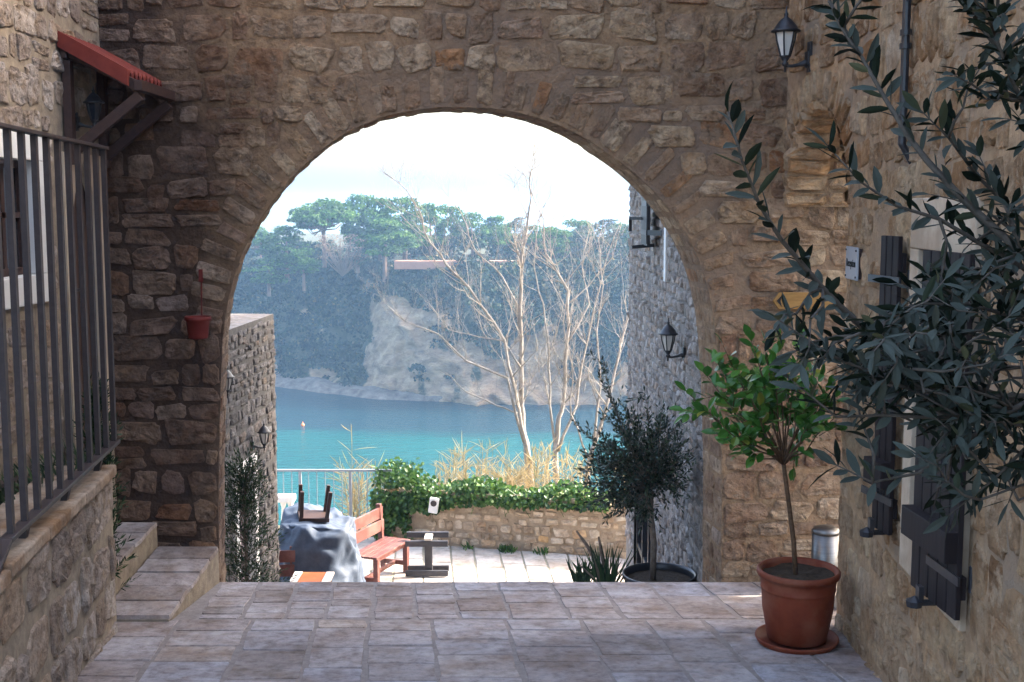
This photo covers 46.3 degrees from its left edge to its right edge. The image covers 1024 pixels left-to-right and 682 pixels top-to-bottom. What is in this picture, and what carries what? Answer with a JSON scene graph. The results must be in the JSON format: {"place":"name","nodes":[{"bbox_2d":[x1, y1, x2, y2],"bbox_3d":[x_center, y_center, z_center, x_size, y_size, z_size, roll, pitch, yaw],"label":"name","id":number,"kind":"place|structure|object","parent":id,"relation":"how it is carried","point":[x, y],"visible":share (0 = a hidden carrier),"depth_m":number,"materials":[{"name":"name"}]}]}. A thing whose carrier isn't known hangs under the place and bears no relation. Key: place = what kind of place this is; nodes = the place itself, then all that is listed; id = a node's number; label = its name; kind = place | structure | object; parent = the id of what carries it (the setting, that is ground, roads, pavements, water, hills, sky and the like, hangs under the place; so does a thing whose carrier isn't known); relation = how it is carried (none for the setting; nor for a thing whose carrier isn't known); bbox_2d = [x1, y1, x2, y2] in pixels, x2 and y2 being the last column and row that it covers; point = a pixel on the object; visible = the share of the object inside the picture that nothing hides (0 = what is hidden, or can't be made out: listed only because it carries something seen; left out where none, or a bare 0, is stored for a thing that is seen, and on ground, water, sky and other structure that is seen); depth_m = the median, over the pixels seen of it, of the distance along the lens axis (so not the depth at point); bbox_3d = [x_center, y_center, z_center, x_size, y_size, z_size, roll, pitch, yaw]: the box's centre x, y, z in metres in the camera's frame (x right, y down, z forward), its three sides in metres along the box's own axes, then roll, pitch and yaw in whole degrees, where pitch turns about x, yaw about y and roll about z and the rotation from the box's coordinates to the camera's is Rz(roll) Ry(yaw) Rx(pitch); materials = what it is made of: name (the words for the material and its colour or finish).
{"place":"outdoors","nodes":[
{"label":"outdoors","id":0,"kind":"place"},
{"bbox_2d":[259,195,403,233],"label":"hill","id":1,"kind":"structure","parent":0,"point":[278,215],"depth_m":844.97,"materials":[{"name":"white"}]},
{"bbox_2d":[231,233,628,405],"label":"headland","id":2,"kind":"structure","parent":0,"point":[392,351],"depth_m":141.40,"materials":[{"name":"grey stone"}]},
{"bbox_2d":[251,226,271,258],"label":"pine tree","id":3,"kind":"object","parent":2,"relation":"on","point":[260,233],"visible":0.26,"depth_m":176.60,"materials":[{"name":"green plant"}]},
{"bbox_2d":[242,257,295,295],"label":"broad tree","id":4,"kind":"object","parent":2,"relation":"on","point":[277,277],"visible":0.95,"depth_m":152.53,"materials":[{"name":"green plant"}]},
{"bbox_2d":[251,225,309,280],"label":"broad tree","id":5,"kind":"object","parent":2,"relation":"on","point":[270,251],"visible":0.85,"depth_m":154.02,"materials":[{"name":"green plant"}]},
{"bbox_2d":[281,247,322,290],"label":"broad tree","id":6,"kind":"object","parent":2,"relation":"on","point":[307,264],"visible":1,"depth_m":151.17,"materials":[{"name":"green plant"}]},
{"bbox_2d":[286,198,359,267],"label":"pine tree","id":7,"kind":"object","parent":2,"relation":"on","point":[325,216],"visible":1,"depth_m":155.31,"materials":[{"name":"green plant"}]},
{"bbox_2d":[314,234,371,275],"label":"dry bush","id":8,"kind":"object","parent":2,"relation":"on","point":[341,268],"visible":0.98,"depth_m":150.46,"materials":[{"name":"plant"}]},
{"bbox_2d":[342,226,369,272],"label":"cypress","id":9,"kind":"object","parent":2,"relation":"on","point":[358,233],"visible":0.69,"depth_m":153.45,"materials":[{"name":"green plant"}]},
{"bbox_2d":[339,193,376,258],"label":"broad tree","id":10,"kind":"object","parent":2,"relation":"on","point":[354,201],"visible":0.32,"depth_m":163.90,"materials":[{"name":"green plant"}]},
{"bbox_2d":[354,195,408,262],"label":"broad tree","id":11,"kind":"object","parent":2,"relation":"on","point":[364,223],"visible":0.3,"depth_m":157.97,"materials":[{"name":"green plant"}]},
{"bbox_2d":[356,217,419,281],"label":"broad tree","id":12,"kind":"object","parent":2,"relation":"on","point":[382,239],"visible":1,"depth_m":150.29,"materials":[{"name":"green plant"}]},
{"bbox_2d":[367,196,430,259],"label":"broad tree","id":13,"kind":"object","parent":2,"relation":"on","point":[405,203],"visible":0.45,"depth_m":154.43,"materials":[{"name":"green plant"}]},
{"bbox_2d":[231,232,628,390],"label":"scrub","id":14,"kind":"object","parent":2,"relation":"on","point":[494,293],"visible":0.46,"depth_m":149.05,"materials":[{"name":"green plant"}]},
{"bbox_2d":[407,202,455,255],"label":"broad tree","id":15,"kind":"object","parent":2,"relation":"on","point":[432,208],"visible":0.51,"depth_m":158.60,"materials":[{"name":"green plant"}]},
{"bbox_2d":[431,204,474,257],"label":"broad tree","id":16,"kind":"object","parent":2,"relation":"on","point":[442,229],"visible":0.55,"depth_m":163.11,"materials":[{"name":"green plant"}]},
{"bbox_2d":[394,254,523,268],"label":"belvedere","id":17,"kind":"object","parent":2,"relation":"on","point":[411,264],"visible":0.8,"depth_m":147.85,"materials":[{"name":"beige stone"}]},
{"bbox_2d":[450,211,492,256],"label":"broad tree","id":18,"kind":"object","parent":2,"relation":"on","point":[473,216],"visible":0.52,"depth_m":161.09,"materials":[{"name":"green plant"}]},
{"bbox_2d":[474,215,509,256],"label":"broad tree","id":19,"kind":"object","parent":2,"relation":"on","point":[498,219],"visible":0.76,"depth_m":162.65,"materials":[{"name":"green plant"}]},
{"bbox_2d":[494,222,516,253],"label":"broad tree","id":20,"kind":"object","parent":2,"relation":"on","point":[509,233],"visible":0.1,"depth_m":168.66,"materials":[{"name":"green plant"}]},
{"bbox_2d":[503,216,531,259],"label":"cypress","id":21,"kind":"object","parent":2,"relation":"on","point":[516,229],"visible":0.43,"depth_m":158.90,"materials":[{"name":"green plant"}]},
{"bbox_2d":[513,225,559,260],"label":"pine tree","id":22,"kind":"object","parent":2,"relation":"on","point":[532,235],"visible":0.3,"depth_m":157.75,"materials":[{"name":"green plant"}]},
{"bbox_2d":[536,227,577,259],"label":"broad tree","id":23,"kind":"object","parent":2,"relation":"on","point":[560,237],"visible":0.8,"depth_m":154.44,"materials":[{"name":"green plant"}]},
{"bbox_2d":[561,218,597,246],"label":"broad tree","id":24,"kind":"object","parent":2,"relation":"on","point":[567,223],"visible":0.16,"depth_m":166.42,"materials":[{"name":"green plant"}]},
{"bbox_2d":[568,225,598,257],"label":"pine tree","id":25,"kind":"object","parent":2,"relation":"on","point":[580,232],"visible":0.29,"depth_m":160.53,"materials":[{"name":"green plant"}]},
{"bbox_2d":[582,218,629,259],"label":"broad tree","id":26,"kind":"object","parent":2,"relation":"on","point":[609,227],"visible":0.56,"depth_m":156.44,"materials":[{"name":"green plant"}]},
{"bbox_2d":[600,222,628,254],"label":"broad tree","id":27,"kind":"object","parent":2,"relation":"on","point":[613,237],"visible":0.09,"depth_m":160.80,"materials":[{"name":"green plant"}]},
{"bbox_2d":[616,222,629,257],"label":"broad tree","id":28,"kind":"object","parent":2,"relation":"on","point":[625,236],"visible":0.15,"depth_m":156.48,"materials":[{"name":"green plant"}]},
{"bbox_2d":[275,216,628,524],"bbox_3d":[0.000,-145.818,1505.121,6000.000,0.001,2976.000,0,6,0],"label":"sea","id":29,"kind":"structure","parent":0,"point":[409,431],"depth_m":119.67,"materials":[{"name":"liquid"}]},
{"bbox_2d":[275,373,442,401],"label":"shore rocks","id":30,"kind":"object","parent":29,"relation":"in","point":[318,385],"visible":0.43,"depth_m":145.37,"materials":[{"name":"grey stone"}]},
{"bbox_2d":[281,112,629,215],"label":"sky","id":31,"kind":"structure","parent":0,"point":[342,170],"materials":[{"name":"white"}]},
{"bbox_2d":[77,581,881,681],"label":"pavement","id":32,"kind":"structure","parent":0,"point":[527,631],"depth_m":6.63,"materials":[{"name":"grey stone"}]},
{"bbox_2d":[0,0,117,525],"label":"stone house","id":33,"kind":"structure","parent":32,"relation":"on","point":[31,82],"depth_m":6.67,"materials":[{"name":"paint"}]},
{"bbox_2d":[0,129,48,309],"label":"window","id":34,"kind":"structure","parent":33,"relation":"in","point":[14,134],"depth_m":6.55,"materials":[{"name":"white paint"}]},
{"bbox_2d":[74,183,91,445],"bbox_3d":[-2.670,-0.224,7.387,0.099,1.801,0.457,0,6,0],"label":"door","id":35,"kind":"structure","parent":33,"relation":"in","point":[84,207],"depth_m":7.47,"materials":[{"name":"brown wood"}]},
{"bbox_2d":[75,86,103,130],"bbox_3d":[-2.542,-1.399,7.209,0.177,0.275,0.129,0,6,0],"label":"wall lantern","id":36,"kind":"object","parent":33,"relation":"attached to","point":[93,102],"depth_m":7.19,"materials":[{"name":"black metal"}]},
{"bbox_2d":[57,30,174,167],"bbox_3d":[-2.390,-1.450,7.285,0.485,0.765,0.717,0,6,0],"label":"awning","id":37,"kind":"object","parent":33,"relation":"attached to","point":[103,63],"visible":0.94,"depth_m":7.00,"materials":[{"name":"wood"}]},
{"bbox_2d":[0,464,117,681],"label":"retaining wall","id":38,"kind":"structure","parent":32,"relation":"on","point":[58,619],"depth_m":5.64,"materials":[{"name":"stone"}]},
{"bbox_2d":[0,159,17,488],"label":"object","id":39,"kind":"object","parent":38,"relation":"on","point":[16,477],"visible":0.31,"depth_m":5.88,"materials":[{"name":"metal"}]},
{"bbox_2d":[0,122,120,573],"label":"railing","id":40,"kind":"object","parent":38,"relation":"on","point":[20,528],"visible":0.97,"depth_m":5.66,"materials":[{"name":"metal"}]},
{"bbox_2d":[113,522,218,621],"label":"side steps","id":41,"kind":"structure","parent":32,"relation":"on","point":[170,583],"depth_m":7.53,"materials":[{"name":"beige stone"}]},
{"bbox_2d":[72,374,141,590],"bbox_3d":[-2.429,0.865,7.061,0.454,1.409,0.383,3,7,25],"label":"shrub","id":42,"kind":"object","parent":41,"relation":"on","point":[108,459],"visible":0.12,"depth_m":7.07,"materials":[{"name":"green plant"}]},
{"bbox_2d":[97,0,848,581],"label":"archway","id":43,"kind":"object","parent":32,"relation":"on","point":[273,100],"visible":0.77,"depth_m":7.71,"materials":[{"name":"stone"}]},
{"bbox_2d":[184,269,211,338],"bbox_3d":[-2.020,-0.236,7.698,0.173,0.440,0.180,6,9,42],"label":"wall pot","id":44,"kind":"object","parent":43,"relation":"attached to","point":[197,326],"depth_m":7.66,"materials":[{"name":"red ceramic"}]},
{"bbox_2d":[772,292,832,308],"bbox_3d":[1.892,-0.261,7.774,0.399,0.110,0.024,0,6,0],"label":"sign","id":45,"kind":"object","parent":43,"relation":"attached to","point":[794,299],"visible":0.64,"depth_m":7.76,"materials":[{"name":"yellow wood"}]},
{"bbox_2d":[755,557,840,654],"bbox_3d":[1.546,1.432,6.479,0.448,0.418,0.448,0,6,0],"label":"flower pot","id":46,"kind":"object","parent":32,"relation":"on","point":[798,609],"visible":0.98,"depth_m":6.34,"materials":[{"name":"ceramic"}]},
{"bbox_2d":[668,324,849,574],"bbox_3d":[1.355,0.594,6.368,1.015,1.372,0.832,0,6,0],"label":"citrus tree","id":47,"kind":"object","parent":46,"relation":"in","point":[759,393],"visible":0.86,"depth_m":6.37,"materials":[{"name":"green plant"}]},
{"bbox_2d":[782,0,854,206],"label":"side archway","id":48,"kind":"object","parent":32,"relation":"on","point":[819,97],"visible":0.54,"depth_m":7.37,"materials":[{"name":"stone"}]},
{"bbox_2d":[771,7,812,72],"bbox_3d":[1.677,-1.809,7.191,0.250,0.389,0.182,-1,6,-6],"label":"wall lantern","id":49,"kind":"object","parent":48,"relation":"attached to","point":[785,30],"depth_m":7.16,"materials":[{"name":"black metal"}]},
{"bbox_2d":[811,524,838,566],"bbox_3d":[2.002,1.353,7.631,0.184,0.352,0.217,0,6,0],"label":"waste bin","id":50,"kind":"object","parent":32,"relation":"on","point":[825,542],"visible":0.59,"depth_m":7.57,"materials":[{"name":"metal"}]},
{"bbox_2d":[834,585,836,608],"bbox_3d":[2.350,1.604,7.606,0.750,0.140,0.720,0,6,0],"label":"threshold","id":51,"kind":"object","parent":32,"relation":"on","point":[835,603],"depth_m":7.32,"materials":[{"name":"beige stone"}]},
{"bbox_2d":[714,0,1023,538],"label":"olive tree","id":52,"kind":"object","parent":32,"relation":"on","point":[961,401],"visible":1,"depth_m":2.47,"materials":[{"name":"green plant"}]},
{"bbox_2d":[835,0,1023,681],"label":"stone house","id":53,"kind":"structure","parent":32,"relation":"on","point":[914,604],"depth_m":5.06,"materials":[{"name":"stone"}]},
{"bbox_2d":[844,246,862,280],"bbox_3d":[1.828,-0.417,6.413,0.036,0.175,0.270,0,6,3],"label":"sign","id":54,"kind":"object","parent":53,"relation":"attached to","point":[853,267],"visible":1,"depth_m":6.36,"materials":[{"name":"white metal"}]},
{"bbox_2d":[898,0,911,163],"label":"pipe","id":55,"kind":"object","parent":53,"relation":"attached to","point":[905,45],"visible":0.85,"depth_m":5.33,"materials":[{"name":"black metal"}]},
{"bbox_2d":[899,196,983,631],"bbox_3d":[1.760,0.242,4.917,0.058,1.653,0.880,0,6,3],"label":"window","id":56,"kind":"structure","parent":53,"relation":"in","point":[927,238],"depth_m":4.97,"materials":[{"name":"beige stone"}]},
{"bbox_2d":[357,536,625,581],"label":"terrace floor","id":57,"kind":"structure","parent":0,"point":[482,565],"depth_m":16.28,"materials":[{"name":"beige stone"}]},
{"bbox_2d":[278,494,295,518],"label":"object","id":58,"kind":"object","parent":57,"relation":"on","point":[285,499],"visible":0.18,"depth_m":16.67,"materials":[{"name":"white paint"}]},
{"bbox_2d":[279,546,294,578],"bbox_3d":[-2.713,2.873,13.704,0.460,0.940,0.460,-1,6,-8],"label":"chair","id":59,"kind":"object","parent":57,"relation":"on","point":[286,555],"visible":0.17,"depth_m":13.87,"materials":[{"name":"red wood"}]},
{"bbox_2d":[290,572,333,581],"bbox_3d":[-2.243,3.009,13.418,0.450,0.734,0.460,0,6,0],"label":"table","id":60,"kind":"object","parent":57,"relation":"on","point":[314,576],"visible":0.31,"depth_m":13.42,"materials":[{"name":"orange wood"}]},
{"bbox_2d":[278,503,365,581],"bbox_3d":[-2.357,2.635,14.509,1.291,1.215,1.544,0,6,0],"label":"tarpaulin","id":61,"kind":"object","parent":57,"relation":"on","point":[331,545],"visible":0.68,"depth_m":14.00,"materials":[{"name":"grey fabric"}]},
{"bbox_2d":[297,484,332,521],"bbox_3d":[-2.376,1.946,14.390,0.381,0.374,0.309,4,11,-15],"label":"stool","id":62,"kind":"object","parent":61,"relation":"on","point":[315,515],"visible":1,"depth_m":14.32,"materials":[{"name":"brown wood"}]},
{"bbox_2d":[277,469,391,538],"bbox_3d":[-3.175,2.388,17.474,2.850,1.047,0.040,0,6,0],"label":"fence","id":63,"kind":"object","parent":57,"relation":"on","point":[300,471],"visible":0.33,"depth_m":17.41,"materials":[{"name":"metal"}]},
{"bbox_2d":[355,503,409,581],"bbox_3d":[-1.752,2.678,15.634,0.472,0.904,0.940,3,7,22],"label":"wooden bench","id":64,"kind":"object","parent":57,"relation":"on","point":[380,549],"visible":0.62,"depth_m":15.71,"materials":[{"name":"red wood"}]},
{"bbox_2d":[405,531,448,575],"bbox_3d":[-1.121,2.822,15.842,0.560,0.548,0.300,0,6,0],"label":"trestle","id":65,"kind":"object","parent":57,"relation":"on","point":[428,543],"visible":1,"depth_m":15.76,"materials":[{"name":"stone"}]},
{"bbox_2d":[378,487,626,558],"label":"wall","id":66,"kind":"structure","parent":57,"relation":"on","point":[493,527],"depth_m":16.89,"materials":[{"name":"stone"}]},
{"bbox_2d":[428,497,438,513],"bbox_3d":[-1.113,2.337,17.014,0.130,0.220,0.064,9,8,9],"label":"sign","id":67,"kind":"object","parent":66,"relation":"attached to","point":[433,504],"visible":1,"depth_m":16.99,"materials":[{"name":"white paint"}]},
{"bbox_2d":[430,500,436,506],"bbox_3d":[-1.113,2.305,16.980,0.090,0.090,0.006,9,8,9],"label":"window","id":68,"kind":"structure","parent":67,"relation":"in","point":[433,503],"depth_m":16.98,"materials":[{"name":"black metal"}]},
{"bbox_2d":[369,456,613,540],"bbox_3d":[-0.295,2.378,17.137,3.563,1.328,0.666,2,7,14],"label":"ivy","id":69,"kind":"object","parent":66,"relation":"on","point":[413,501],"visible":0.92,"depth_m":17.11,"materials":[{"name":"green plant"}]},
{"bbox_2d":[461,541,548,555],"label":"weeds","id":70,"kind":"object","parent":57,"relation":"on","point":[507,548],"visible":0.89,"depth_m":16.85,"materials":[{"name":"green plant"}]},
{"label":"hillside","id":71,"kind":"structure","parent":0,"visible":0},
{"bbox_2d":[351,123,563,489],"bbox_3d":[-0.869,-0.074,18.930,3.455,7.202,2.592,0,6,0],"label":"bare tree","id":72,"kind":"object","parent":71,"relation":"on","point":[520,397],"visible":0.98,"depth_m":19.06,"materials":[{"name":"brown plant"}]},
{"bbox_2d":[326,424,624,530],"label":"reeds","id":73,"kind":"object","parent":71,"relation":"on","point":[523,474],"visible":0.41,"depth_m":18.22,"materials":[{"name":"beige plant"}]},
{"bbox_2d":[499,149,628,484],"bbox_3d":[1.179,0.111,20.007,2.905,7.294,1.973,0,6,0],"label":"bare tree","id":74,"kind":"object","parent":71,"relation":"on","point":[557,443],"visible":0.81,"depth_m":19.81,"materials":[{"name":"beige plant"}]},
{"bbox_2d":[520,173,628,486],"bbox_3d":[1.434,-0.014,18.695,2.159,6.314,1.632,-5,8,-37],"label":"bare tree","id":75,"kind":"object","parent":71,"relation":"on","point":[595,433],"visible":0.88,"depth_m":18.82,"materials":[{"name":"beige plant"}]},
{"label":"bedrock","id":76,"kind":"structure","parent":0,"visible":0},
{"bbox_2d":[224,314,280,581],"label":"stone building","id":77,"kind":"structure","parent":76,"relation":"on","point":[251,405],"depth_m":12.31,"materials":[{"name":"grey stone"}]},
{"bbox_2d":[226,368,234,398],"bbox_3d":[-2.612,0.368,10.858,0.201,0.312,0.146,0,6,0],"label":"wall lantern","id":78,"kind":"object","parent":77,"relation":"attached to","point":[230,376],"depth_m":10.84,"materials":[{"name":"black metal"}]},
{"bbox_2d":[239,476,247,580],"bbox_3d":[-2.737,2.423,12.014,0.040,2.211,0.570,0,6,3],"label":"door","id":79,"kind":"structure","parent":77,"relation":"in","point":[244,476],"depth_m":12.07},
{"bbox_2d":[251,422,270,450],"bbox_3d":[-2.550,0.967,12.183,0.201,0.312,0.146,0,6,0],"label":"wall lantern","id":80,"kind":"object","parent":77,"relation":"attached to","point":[264,431],"depth_m":12.16,"materials":[{"name":"black metal"}]},
{"bbox_2d":[625,185,702,581],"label":"stone building","id":81,"kind":"structure","parent":76,"relation":"on","point":[659,290],"depth_m":11.30,"materials":[{"name":"grey stone"}]},
{"bbox_2d":[636,482,650,563],"bbox_3d":[1.500,2.369,13.221,0.070,2.050,1.850,0,6,0],"label":"glazed door","id":82,"kind":"structure","parent":81,"relation":"in","point":[643,542],"depth_m":13.48,"materials":[{"name":"black metal"}]},
{"bbox_2d":[663,227,668,281],"bbox_3d":[1.430,-1.304,10.973,0.050,1.518,0.130,0,6,0],"label":"window","id":83,"kind":"structure","parent":81,"relation":"in","point":[666,259],"depth_m":10.98,"materials":[{"name":"white paint"}]},
{"bbox_2d":[658,318,685,360],"bbox_3d":[1.323,-0.011,9.898,0.236,0.367,0.172,-1,6,-6],"label":"wall lantern","id":84,"kind":"object","parent":81,"relation":"attached to","point":[668,333],"depth_m":9.87,"materials":[{"name":"black metal"}]},
{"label":"steps","id":85,"kind":"structure","parent":76,"relation":"on","visible":0},
{"bbox_2d":[224,441,297,581],"bbox_3d":[-2.266,1.602,10.212,0.848,1.444,0.776,0,6,0],"label":"shrub","id":86,"kind":"object","parent":85,"relation":"on","point":[246,502],"visible":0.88,"depth_m":10.19,"materials":[{"name":"green plant"}]},
{"bbox_2d":[565,531,638,581],"bbox_3d":[0.730,1.763,9.594,0.597,0.522,0.311,0,6,0],"label":"agave","id":87,"kind":"object","parent":85,"relation":"on","point":[598,571],"visible":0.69,"depth_m":9.55,"materials":[{"name":"green plant"}]},
{"bbox_2d":[622,562,696,581],"bbox_3d":[1.152,1.980,9.378,0.584,0.338,0.584,0,6,0],"label":"planter","id":88,"kind":"object","parent":85,"relation":"on","point":[665,572],"visible":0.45,"depth_m":9.48,"materials":[{"name":"plastic"}]},
{"bbox_2d":[561,350,701,579],"bbox_3d":[0.930,0.955,9.243,1.072,1.846,1.067,0,6,0],"label":"olive tree","id":89,"kind":"object","parent":88,"relation":"on","point":[652,466],"visible":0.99,"depth_m":9.13,"materials":[{"name":"green plant"}]},
{"label":"raised terrace","id":90,"kind":"structure","parent":0,"visible":0},
{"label":"terrace paving","id":91,"kind":"structure","parent":90,"relation":"on","visible":0},
{"bbox_2d":[0,435,94,504],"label":"grass","id":92,"kind":"structure","parent":91,"relation":"on","point":[2,491],"depth_m":6.34,"materials":[{"name":"green plant"}]}
]}

